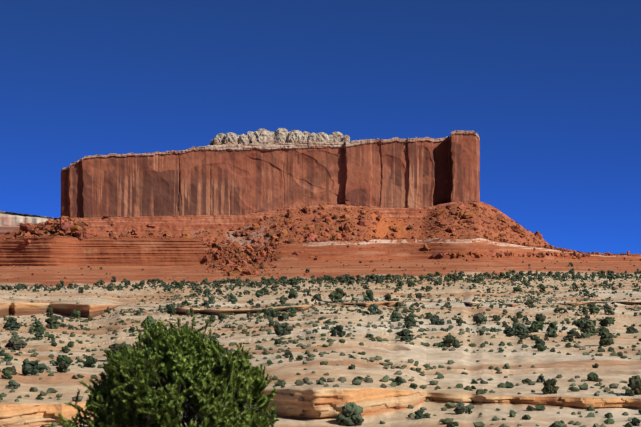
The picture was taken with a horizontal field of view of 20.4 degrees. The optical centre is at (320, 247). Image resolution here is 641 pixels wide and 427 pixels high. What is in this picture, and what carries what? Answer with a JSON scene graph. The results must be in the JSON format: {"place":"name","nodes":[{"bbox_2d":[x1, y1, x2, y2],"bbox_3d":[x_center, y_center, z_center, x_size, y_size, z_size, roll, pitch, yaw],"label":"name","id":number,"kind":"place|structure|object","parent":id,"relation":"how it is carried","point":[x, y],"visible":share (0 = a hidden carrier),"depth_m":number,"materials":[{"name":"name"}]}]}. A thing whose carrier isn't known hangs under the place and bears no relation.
{"place":"outdoors","nodes":[
{"label":"outdoors","id":0,"kind":"place"},
{"bbox_2d":[0,201,640,426],"bbox_3d":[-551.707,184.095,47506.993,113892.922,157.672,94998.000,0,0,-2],"label":"desert ground","id":1,"kind":"structure","parent":0,"point":[120,259],"depth_m":977.85,"materials":[{"name":"beige sand"}]},
{"bbox_2d":[45,315,286,426],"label":"bush","id":2,"kind":"object","parent":1,"relation":"on","point":[159,344],"depth_m":34.06,"materials":[{"name":"green plant"}]},
{"bbox_2d":[61,130,479,217],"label":"cliff face","id":3,"kind":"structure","parent":1,"relation":"on","point":[254,177],"depth_m":2002.88,"materials":[{"name":"stone"}]},
{"bbox_2d":[210,128,349,144],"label":"caprock domes","id":4,"kind":"structure","parent":3,"relation":"on","point":[265,136],"depth_m":2023.00,"materials":[{"name":"beige stone"}]},
{"bbox_2d":[0,258,640,426],"bbox_3d":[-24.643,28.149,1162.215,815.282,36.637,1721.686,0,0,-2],"label":"desert shrubs","id":5,"kind":"object","parent":1,"relation":"on","point":[350,415],"visible":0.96,"depth_m":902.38,"materials":[{"name":"green plant"}]},
{"bbox_2d":[0,202,640,284],"bbox_3d":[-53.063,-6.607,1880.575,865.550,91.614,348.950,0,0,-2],"label":"talus boulders","id":6,"kind":"object","parent":1,"relation":"on","point":[64,226],"visible":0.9,"depth_m":1954.55,"materials":[{"name":"orange stone"}]},
{"bbox_2d":[0,0,640,253],"label":"sky","id":7,"kind":"structure","parent":0,"point":[550,90],"materials":[{"name":"blue"}]}
]}

